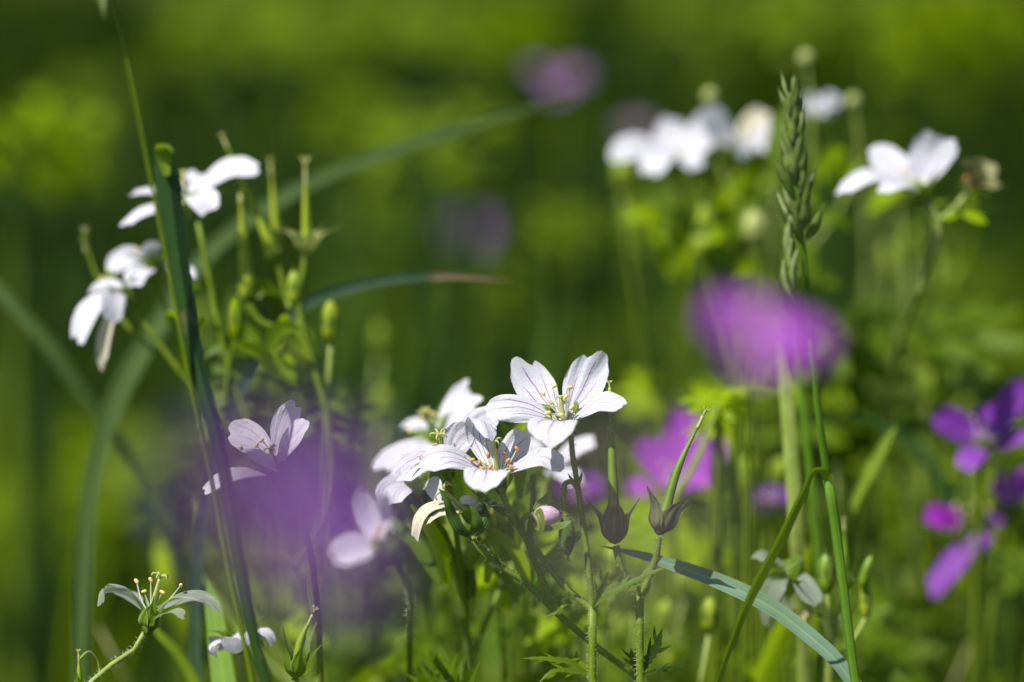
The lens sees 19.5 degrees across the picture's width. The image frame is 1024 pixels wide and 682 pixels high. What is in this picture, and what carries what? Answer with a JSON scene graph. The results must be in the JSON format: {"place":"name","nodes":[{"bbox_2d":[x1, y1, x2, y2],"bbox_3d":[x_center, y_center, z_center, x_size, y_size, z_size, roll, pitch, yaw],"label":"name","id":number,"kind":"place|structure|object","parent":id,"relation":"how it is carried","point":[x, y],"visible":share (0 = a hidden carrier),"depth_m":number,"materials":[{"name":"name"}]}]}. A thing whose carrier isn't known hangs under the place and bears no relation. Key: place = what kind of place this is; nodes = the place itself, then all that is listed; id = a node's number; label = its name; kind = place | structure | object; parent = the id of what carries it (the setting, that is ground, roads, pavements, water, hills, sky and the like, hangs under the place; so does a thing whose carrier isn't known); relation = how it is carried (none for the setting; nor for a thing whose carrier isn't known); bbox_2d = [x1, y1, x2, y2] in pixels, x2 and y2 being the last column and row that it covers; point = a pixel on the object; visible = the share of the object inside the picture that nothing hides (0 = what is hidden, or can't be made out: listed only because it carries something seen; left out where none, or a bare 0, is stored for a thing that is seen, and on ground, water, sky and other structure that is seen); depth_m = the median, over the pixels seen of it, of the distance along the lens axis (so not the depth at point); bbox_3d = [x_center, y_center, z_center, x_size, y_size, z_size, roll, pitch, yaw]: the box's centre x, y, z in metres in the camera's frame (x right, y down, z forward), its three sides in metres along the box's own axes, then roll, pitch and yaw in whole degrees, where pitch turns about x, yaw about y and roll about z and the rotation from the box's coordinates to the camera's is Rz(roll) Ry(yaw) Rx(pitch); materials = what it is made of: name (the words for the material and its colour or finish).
{"place":"outdoors","nodes":[
{"label":"outdoors","id":0,"kind":"place"},
{"bbox_2d":[14,139,701,500],"bbox_3d":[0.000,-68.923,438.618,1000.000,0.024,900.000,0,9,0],"label":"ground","id":1,"kind":"structure","parent":0,"point":[177,357],"depth_m":2.93,"materials":[{"name":"plant"}]},
{"bbox_2d":[1,212,21,681],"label":"grass shoot","id":2,"kind":"object","parent":1,"relation":"on","point":[10,570],"depth_m":1.04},
{"bbox_2d":[0,0,69,543],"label":"leafy herb","id":3,"kind":"object","parent":1,"relation":"on","point":[50,39],"visible":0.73,"depth_m":1.86,"materials":[{"name":"green plant"}]},
{"bbox_2d":[0,573,74,681],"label":"leafy herb","id":4,"kind":"object","parent":1,"relation":"on","point":[26,632],"visible":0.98,"depth_m":1.05,"materials":[{"name":"green plant"}]},
{"bbox_2d":[0,185,80,681],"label":"leafy herb","id":5,"kind":"object","parent":1,"relation":"on","point":[44,211],"visible":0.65,"depth_m":1.11,"materials":[{"name":"green plant"}]},
{"bbox_2d":[0,94,115,681],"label":"leafy herb","id":6,"kind":"object","parent":1,"relation":"on","point":[71,159],"visible":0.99,"depth_m":1.06,"materials":[{"name":"green plant"}]},
{"bbox_2d":[0,267,118,681],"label":"leafy herb","id":7,"kind":"object","parent":1,"relation":"on","point":[84,288],"visible":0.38,"depth_m":1.11,"materials":[{"name":"green plant"}]},
{"bbox_2d":[39,73,136,644],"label":"leafy herb","id":8,"kind":"object","parent":1,"relation":"on","point":[68,94],"visible":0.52,"depth_m":1.71,"materials":[{"name":"green plant"}]},
{"bbox_2d":[0,283,189,602],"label":"grass shoot","id":9,"kind":"object","parent":1,"relation":"on","point":[10,302],"depth_m":0.76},
{"bbox_2d":[16,414,177,681],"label":"leafy herb","id":10,"kind":"object","parent":1,"relation":"on","point":[134,437],"visible":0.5,"depth_m":1.40,"materials":[{"name":"green plant"}]},
{"bbox_2d":[61,192,157,681],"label":"leafy herb","id":11,"kind":"object","parent":1,"relation":"on","point":[117,616],"visible":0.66,"depth_m":1.41,"materials":[{"name":"green plant"}]},
{"bbox_2d":[57,0,180,681],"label":"leafy herb","id":12,"kind":"object","parent":1,"relation":"on","point":[86,19],"visible":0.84,"depth_m":1.41,"materials":[{"name":"green plant"}]},
{"bbox_2d":[73,572,219,681],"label":"white geranium","id":13,"kind":"object","parent":1,"relation":"on","point":[150,616],"visible":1,"depth_m":0.65,"materials":[{"name":"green plant"}]},
{"bbox_2d":[107,126,194,681],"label":"leafy herb","id":14,"kind":"object","parent":1,"relation":"on","point":[121,152],"visible":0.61,"depth_m":1.16,"materials":[{"name":"green plant"}]},
{"bbox_2d":[119,435,211,681],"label":"leafy herb","id":15,"kind":"object","parent":1,"relation":"on","point":[130,477],"visible":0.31,"depth_m":1.05,"materials":[{"name":"green plant"}]},
{"bbox_2d":[96,0,254,681],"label":"flowering grass","id":16,"kind":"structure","parent":1,"relation":"on","point":[104,5],"depth_m":0.62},
{"bbox_2d":[133,64,219,681],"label":"leafy herb","id":17,"kind":"object","parent":1,"relation":"on","point":[177,81],"visible":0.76,"depth_m":1.40,"materials":[{"name":"green plant"}]},
{"bbox_2d":[135,181,269,681],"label":"leafy herb","id":18,"kind":"object","parent":1,"relation":"on","point":[230,276],"visible":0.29,"depth_m":1.06,"materials":[{"name":"green plant"}]},
{"bbox_2d":[154,145,262,681],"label":"grass stalk","id":19,"kind":"object","parent":1,"relation":"on","point":[169,197],"depth_m":0.62,"materials":[{"name":"plant"}]},
{"bbox_2d":[137,0,311,616],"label":"leafy herb","id":20,"kind":"object","parent":1,"relation":"on","point":[189,14],"visible":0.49,"depth_m":1.66,"materials":[{"name":"green plant"}]},
{"bbox_2d":[139,333,311,681],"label":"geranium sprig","id":21,"kind":"object","parent":1,"relation":"on","point":[163,557],"visible":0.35,"depth_m":0.80,"materials":[{"name":"green plant"}]},
{"bbox_2d":[71,132,391,681],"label":"white geranium","id":22,"kind":"object","parent":1,"relation":"on","point":[112,300],"visible":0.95,"depth_m":0.70,"materials":[{"name":"green plant"}]},
{"bbox_2d":[125,359,372,681],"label":"leafy plant","id":23,"kind":"object","parent":1,"relation":"on","point":[310,445],"visible":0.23,"depth_m":0.80,"materials":[{"name":"green plant"}]},
{"bbox_2d":[205,58,317,615],"bbox_3d":[-0.088,0.137,1.088,0.039,0.480,0.038,-7,12,-39],"label":"leafy herb","id":24,"kind":"object","parent":1,"relation":"on","point":[233,89],"visible":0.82,"depth_m":1.05,"materials":[{"name":"green plant"}]},
{"bbox_2d":[184,294,339,681],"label":"geranium sprig","id":25,"kind":"object","parent":1,"relation":"on","point":[294,625],"visible":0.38,"depth_m":0.72,"materials":[{"name":"green plant"}]},
{"bbox_2d":[165,406,377,681],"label":"purple geranium","id":26,"kind":"object","parent":1,"relation":"on","point":[259,495],"visible":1,"depth_m":0.30,"materials":[{"name":"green plant"}]},
{"bbox_2d":[256,96,344,681],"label":"leafy herb","id":27,"kind":"object","parent":1,"relation":"on","point":[315,138],"visible":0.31,"depth_m":1.70,"materials":[{"name":"green plant"}]},
{"bbox_2d":[214,384,399,681],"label":"geranium sprig","id":28,"kind":"object","parent":1,"relation":"on","point":[348,640],"visible":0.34,"depth_m":0.85,"materials":[{"name":"green plant"}]},
{"bbox_2d":[250,0,392,679],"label":"leafy herb","id":29,"kind":"object","parent":1,"relation":"on","point":[283,21],"visible":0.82,"depth_m":1.41,"materials":[{"name":"green plant"}]},
{"bbox_2d":[74,94,578,681],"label":"grass shoot","id":30,"kind":"object","parent":1,"relation":"on","point":[134,362],"depth_m":0.75,"materials":[{"name":"plant"}]},
{"bbox_2d":[188,273,512,681],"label":"grass shoot","id":31,"kind":"object","parent":1,"relation":"on","point":[253,365],"depth_m":0.70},
{"bbox_2d":[299,88,408,656],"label":"leafy herb","id":32,"kind":"object","parent":1,"relation":"on","point":[332,129],"visible":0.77,"depth_m":1.26,"materials":[{"name":"green plant"}]},
{"bbox_2d":[324,319,399,681],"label":"geranium sprig","id":33,"kind":"object","parent":1,"relation":"on","point":[379,346],"visible":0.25,"depth_m":0.86,"materials":[{"name":"green plant"}]},
{"bbox_2d":[319,274,429,664],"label":"leafy herb","id":34,"kind":"object","parent":1,"relation":"on","point":[407,324],"visible":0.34,"depth_m":1.50,"materials":[{"name":"green plant"}]},
{"bbox_2d":[342,493,418,681],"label":"white geranium","id":35,"kind":"object","parent":1,"relation":"on","point":[380,539],"visible":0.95,"depth_m":0.60,"materials":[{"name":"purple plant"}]},
{"bbox_2d":[332,182,440,681],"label":"leafy herb","id":36,"kind":"object","parent":1,"relation":"on","point":[384,571],"visible":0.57,"depth_m":1.41,"materials":[{"name":"green plant"}]},
{"bbox_2d":[343,37,451,567],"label":"leafy herb","id":37,"kind":"object","parent":1,"relation":"on","point":[374,82],"visible":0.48,"depth_m":1.86,"materials":[{"name":"green plant"}]},
{"bbox_2d":[339,0,460,553],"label":"leafy herb","id":38,"kind":"object","parent":1,"relation":"on","point":[388,16],"visible":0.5,"depth_m":1.85,"materials":[{"name":"green plant"}]},
{"bbox_2d":[384,309,482,637],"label":"leafy herb","id":39,"kind":"object","parent":1,"relation":"on","point":[418,385],"visible":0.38,"depth_m":1.50,"materials":[{"name":"green plant"}]},
{"bbox_2d":[383,85,488,414],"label":"leafy herb","id":40,"kind":"object","parent":1,"relation":"on","point":[415,114],"visible":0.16,"depth_m":1.51,"materials":[{"name":"green plant"}]},
{"bbox_2d":[364,92,517,666],"bbox_3d":[-0.026,0.144,1.085,0.057,0.467,0.056,7,11,37],"label":"leafy herb","id":41,"kind":"object","parent":1,"relation":"on","point":[480,185],"visible":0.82,"depth_m":1.06,"materials":[{"name":"green plant"}]},
{"bbox_2d":[389,0,498,607],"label":"leafy herb","id":42,"kind":"object","parent":1,"relation":"on","point":[414,23],"visible":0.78,"depth_m":1.21,"materials":[{"name":"green plant"}]},
{"bbox_2d":[433,139,519,681],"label":"leafy herb","id":43,"kind":"object","parent":1,"relation":"on","point":[492,167],"visible":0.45,"depth_m":1.26,"materials":[{"name":"green plant"}]},
{"bbox_2d":[374,617,587,681],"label":"leafy plant","id":44,"kind":"object","parent":1,"relation":"on","point":[425,642],"visible":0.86,"depth_m":0.72,"materials":[{"name":"green plant"}]},
{"bbox_2d":[436,264,529,658],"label":"leafy herb","id":45,"kind":"object","parent":1,"relation":"on","point":[500,325],"visible":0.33,"depth_m":1.40,"materials":[{"name":"green plant"}]},
{"bbox_2d":[375,379,595,672],"bbox_3d":[-0.006,0.220,0.711,0.052,0.423,0.066,0,9,0],"label":"white geranium","id":46,"kind":"object","parent":1,"relation":"on","point":[439,549],"visible":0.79,"depth_m":0.68,"materials":[{"name":"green plant"}]},
{"bbox_2d":[437,53,535,635],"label":"leafy herb","id":47,"kind":"object","parent":1,"relation":"on","point":[516,69],"visible":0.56,"depth_m":1.41,"materials":[{"name":"green plant"}]},
{"bbox_2d":[474,285,566,526],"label":"leafy herb","id":48,"kind":"object","parent":1,"relation":"on","point":[532,343],"visible":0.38,"depth_m":1.70,"materials":[{"name":"green plant"}]},
{"bbox_2d":[466,0,578,665],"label":"leafy herb","id":49,"kind":"object","parent":1,"relation":"on","point":[537,13],"visible":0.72,"depth_m":1.66,"materials":[{"name":"green plant"}]},
{"bbox_2d":[411,473,647,681],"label":"white geranium","id":50,"kind":"object","parent":1,"relation":"on","point":[476,518],"visible":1,"depth_m":0.65,"materials":[{"name":"green plant"}]},
{"bbox_2d":[457,527,618,681],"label":"leafy plant","id":51,"kind":"object","parent":1,"relation":"on","point":[546,632],"visible":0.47,"depth_m":0.71,"materials":[{"name":"green plant"}]},
{"bbox_2d":[418,351,667,681],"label":"white geranium","id":52,"kind":"object","parent":1,"relation":"on","point":[540,410],"visible":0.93,"depth_m":0.65,"materials":[{"name":"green plant"}]},
{"bbox_2d":[528,64,589,518],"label":"purple geranium","id":53,"kind":"object","parent":1,"relation":"on","point":[571,74],"visible":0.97,"depth_m":1.15,"materials":[{"name":"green plant"}]},
{"bbox_2d":[514,200,613,668],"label":"leafy herb","id":54,"kind":"object","parent":1,"relation":"on","point":[584,225],"visible":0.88,"depth_m":1.05,"materials":[{"name":"green plant"}]},
{"bbox_2d":[522,137,641,675],"bbox_3d":[0.035,0.100,1.532,0.061,0.412,0.059,-7,11,-37],"label":"leafy herb","id":55,"kind":"object","parent":1,"relation":"on","point":[545,166],"visible":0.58,"depth_m":1.51,"materials":[{"name":"green plant"}]},
{"bbox_2d":[552,250,651,655],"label":"leafy herb","id":56,"kind":"object","parent":1,"relation":"on","point":[592,279],"visible":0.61,"depth_m":1.25,"materials":[{"name":"green plant"}]},
{"bbox_2d":[554,1,659,633],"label":"leafy herb","id":57,"kind":"object","parent":1,"relation":"on","point":[607,18],"visible":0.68,"depth_m":1.41,"materials":[{"name":"green plant"}]},
{"bbox_2d":[555,476,660,681],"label":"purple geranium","id":58,"kind":"object","parent":1,"relation":"on","point":[613,517],"visible":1,"depth_m":0.23,"materials":[{"name":"green plant"}]},
{"bbox_2d":[577,610,699,681],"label":"leafy plant","id":59,"kind":"object","parent":1,"relation":"on","point":[623,641],"visible":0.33,"depth_m":0.77,"materials":[{"name":"green plant"}]},
{"bbox_2d":[582,19,701,614],"bbox_3d":[0.053,0.111,1.233,0.049,0.486,0.048,0,9,1],"label":"leafy herb","id":60,"kind":"object","parent":1,"relation":"on","point":[661,43],"visible":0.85,"depth_m":1.21,"materials":[{"name":"green plant"}]},
{"bbox_2d":[578,300,712,615],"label":"leafy herb","id":61,"kind":"object","parent":1,"relation":"on","point":[621,424],"visible":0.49,"depth_m":1.25,"materials":[{"name":"green plant"}]},
{"bbox_2d":[591,380,710,681],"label":"geranium seedhead","id":62,"kind":"object","parent":1,"relation":"on","point":[667,512],"visible":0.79,"depth_m":0.65,"materials":[{"name":"green plant"}]},
{"bbox_2d":[595,495,742,677],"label":"leafy plant","id":63,"kind":"object","parent":1,"relation":"on","point":[688,548],"visible":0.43,"depth_m":0.79,"materials":[{"name":"green plant"}]},
{"bbox_2d":[616,177,732,645],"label":"leafy herb","id":64,"kind":"object","parent":1,"relation":"on","point":[688,188],"visible":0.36,"depth_m":1.05,"materials":[{"name":"green plant"}]},
{"bbox_2d":[629,409,727,681],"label":"purple geranium","id":65,"kind":"object","parent":1,"relation":"on","point":[656,460],"visible":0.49,"depth_m":0.77,"materials":[{"name":"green plant"}]},
{"bbox_2d":[621,0,767,407],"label":"leafy herb","id":66,"kind":"object","parent":1,"relation":"on","point":[664,15],"visible":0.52,"depth_m":1.65,"materials":[{"name":"green plant"}]},
{"bbox_2d":[613,161,778,675],"bbox_3d":[0.050,0.179,0.837,0.048,0.465,0.030,9,13,44],"label":"flower stem","id":67,"kind":"object","parent":1,"relation":"on","point":[642,384],"visible":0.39,"depth_m":0.82,"materials":[{"name":"green plant"}]},
{"bbox_2d":[657,189,739,673],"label":"flower stem","id":68,"kind":"object","parent":1,"relation":"on","point":[679,292],"visible":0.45,"depth_m":0.94,"materials":[{"name":"green plant"}]},
{"bbox_2d":[679,385,777,681],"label":"leafy plant","id":69,"kind":"object","parent":1,"relation":"on","point":[728,404],"visible":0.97,"depth_m":0.72,"materials":[{"name":"green plant"}]},
{"bbox_2d":[694,244,781,652],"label":"leafy herb","id":70,"kind":"object","parent":1,"relation":"on","point":[730,284],"visible":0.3,"depth_m":1.15,"materials":[{"name":"green plant"}]},
{"bbox_2d":[620,548,860,681],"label":"grass shoot","id":71,"kind":"object","parent":1,"relation":"on","point":[810,636],"depth_m":0.66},
{"bbox_2d":[691,0,804,549],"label":"leafy herb","id":72,"kind":"object","parent":1,"relation":"on","point":[719,38],"visible":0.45,"depth_m":1.65,"materials":[{"name":"green plant"}]},
{"bbox_2d":[609,48,903,678],"bbox_3d":[0.063,0.168,0.810,0.068,0.494,0.060,-9,12,-43],"label":"white geranium","id":73,"kind":"object","parent":1,"relation":"on","point":[674,149],"visible":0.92,"depth_m":0.77,"materials":[{"name":"green plant"}]},
{"bbox_2d":[654,426,868,681],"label":"leafy plant","id":74,"kind":"object","parent":1,"relation":"on","point":[773,452],"visible":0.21,"depth_m":0.83,"materials":[{"name":"green plant"}]},
{"bbox_2d":[702,294,832,681],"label":"purple geranium","id":75,"kind":"object","parent":1,"relation":"on","point":[761,337],"visible":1,"depth_m":0.44,"materials":[{"name":"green plant"}]},
{"bbox_2d":[720,454,820,681],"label":"geranium sprig","id":76,"kind":"object","parent":1,"relation":"on","point":[776,475],"visible":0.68,"depth_m":0.76,"materials":[{"name":"green plant"}]},
{"bbox_2d":[716,71,859,681],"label":"flowering grass","id":77,"kind":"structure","parent":1,"relation":"on","point":[794,208],"depth_m":0.63,"materials":[{"name":"plant"}]},
{"bbox_2d":[777,365,810,681],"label":"grass shoot","id":78,"kind":"object","parent":1,"relation":"on","point":[795,536],"depth_m":0.70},
{"bbox_2d":[743,517,873,681],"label":"white geranium","id":79,"kind":"object","parent":1,"relation":"on","point":[790,576],"visible":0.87,"depth_m":0.68,"materials":[{"name":"green plant"}]},
{"bbox_2d":[794,351,824,681],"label":"grass shoot","id":80,"kind":"object","parent":1,"relation":"on","point":[809,468],"depth_m":0.71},
{"bbox_2d":[735,0,916,678],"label":"leafy herb","id":81,"kind":"object","parent":1,"relation":"on","point":[833,40],"visible":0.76,"depth_m":1.21,"materials":[{"name":"green plant"}]},
{"bbox_2d":[782,598,911,681],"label":"leafy plant","id":82,"kind":"object","parent":1,"relation":"on","point":[885,660],"visible":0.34,"depth_m":0.73,"materials":[{"name":"green plant"}]},
{"bbox_2d":[818,105,912,577],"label":"leafy herb","id":83,"kind":"object","parent":1,"relation":"on","point":[880,130],"visible":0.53,"depth_m":1.25,"materials":[{"name":"green plant"}]},
{"bbox_2d":[745,296,1023,681],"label":"leafy plant","id":84,"kind":"object","parent":1,"relation":"on","point":[848,359],"visible":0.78,"depth_m":0.80,"materials":[{"name":"green plant"}]},
{"bbox_2d":[831,213,946,547],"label":"leafy herb","id":85,"kind":"object","parent":1,"relation":"on","point":[863,245],"visible":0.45,"depth_m":1.40,"materials":[{"name":"green plant"}]},
{"bbox_2d":[849,71,935,448],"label":"leafy herb","id":86,"kind":"object","parent":1,"relation":"on","point":[897,86],"visible":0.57,"depth_m":1.70,"materials":[{"name":"green plant"}]},
{"bbox_2d":[842,157,960,569],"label":"geranium sprig","id":87,"kind":"object","parent":1,"relation":"on","point":[951,280],"visible":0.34,"depth_m":0.89,"materials":[{"name":"green plant"}]},
{"bbox_2d":[846,409,987,681],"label":"grass shoot","id":88,"kind":"object","parent":1,"relation":"on","point":[915,448],"depth_m":0.77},
{"bbox_2d":[867,191,969,665],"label":"geranium sprig","id":89,"kind":"object","parent":1,"relation":"on","point":[893,497],"visible":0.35,"depth_m":0.87,"materials":[{"name":"green plant"}]},
{"bbox_2d":[835,130,1009,675],"bbox_3d":[0.108,0.181,0.778,0.038,0.478,0.098,3,9,18],"label":"white geranium","id":90,"kind":"object","parent":1,"relation":"on","point":[920,170],"visible":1,"depth_m":0.71,"materials":[{"name":"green plant"}]},
{"bbox_2d":[832,541,1023,681],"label":"leafy plant","id":91,"kind":"object","parent":1,"relation":"on","point":[921,651],"visible":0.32,"depth_m":0.80,"materials":[{"name":"green plant"}]},
{"bbox_2d":[834,377,1023,681],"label":"purple geranium","id":92,"kind":"object","parent":1,"relation":"on","point":[982,431],"visible":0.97,"depth_m":0.74,"materials":[{"name":"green plant"}]},
{"bbox_2d":[864,0,1023,644],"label":"leafy herb","id":93,"kind":"object","parent":1,"relation":"on","point":[963,17],"visible":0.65,"depth_m":1.74,"materials":[{"name":"green plant"}]},
{"bbox_2d":[884,214,1014,643],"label":"geranium sprig","id":94,"kind":"object","parent":1,"relation":"on","point":[936,288],"visible":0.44,"depth_m":0.94,"materials":[{"name":"green plant"}]},
{"bbox_2d":[913,486,986,681],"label":"geranium sprig","id":95,"kind":"object","parent":1,"relation":"on","point":[967,499],"visible":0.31,"depth_m":0.85,"materials":[{"name":"green plant"}]},
{"bbox_2d":[903,224,1023,568],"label":"geranium sprig","id":96,"kind":"object","parent":1,"relation":"on","point":[910,246],"visible":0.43,"depth_m":0.89,"materials":[{"name":"green plant"}]},
{"bbox_2d":[920,443,1023,681],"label":"leafy plant","id":97,"kind":"object","parent":1,"relation":"on","point":[955,584],"visible":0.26,"depth_m":0.86,"materials":[{"name":"green plant"}]},
{"bbox_2d":[922,253,1023,521],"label":"leafy herb","id":98,"kind":"object","parent":1,"relation":"on","point":[967,278],"visible":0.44,"depth_m":1.71,"materials":[{"name":"green plant"}]},
{"bbox_2d":[923,467,1023,681],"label":"purple geranium","id":99,"kind":"object","parent":1,"relation":"on","point":[953,561],"visible":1,"depth_m":0.75,"materials":[{"name":"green plant"}]},
{"bbox_2d":[938,130,1023,578],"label":"leafy herb","id":100,"kind":"object","parent":1,"relation":"on","point":[997,150],"visible":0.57,"depth_m":1.71,"materials":[{"name":"green plant"}]},
{"bbox_2d":[954,40,1023,474],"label":"leafy herb","id":101,"kind":"object","parent":1,"relation":"on","point":[983,74],"visible":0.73,"depth_m":1.71,"materials":[{"name":"green plant"}]},
{"bbox_2d":[966,314,1023,681],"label":"leafy herb","id":102,"kind":"object","parent":1,"relation":"on","point":[1008,367],"visible":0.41,"depth_m":1.06,"materials":[{"name":"green plant"}]},
{"bbox_2d":[0,0,1023,681],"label":"meadow grass","id":103,"kind":"structure","parent":0,"point":[74,64],"depth_m":4.98,"materials":[{"name":"plant"}]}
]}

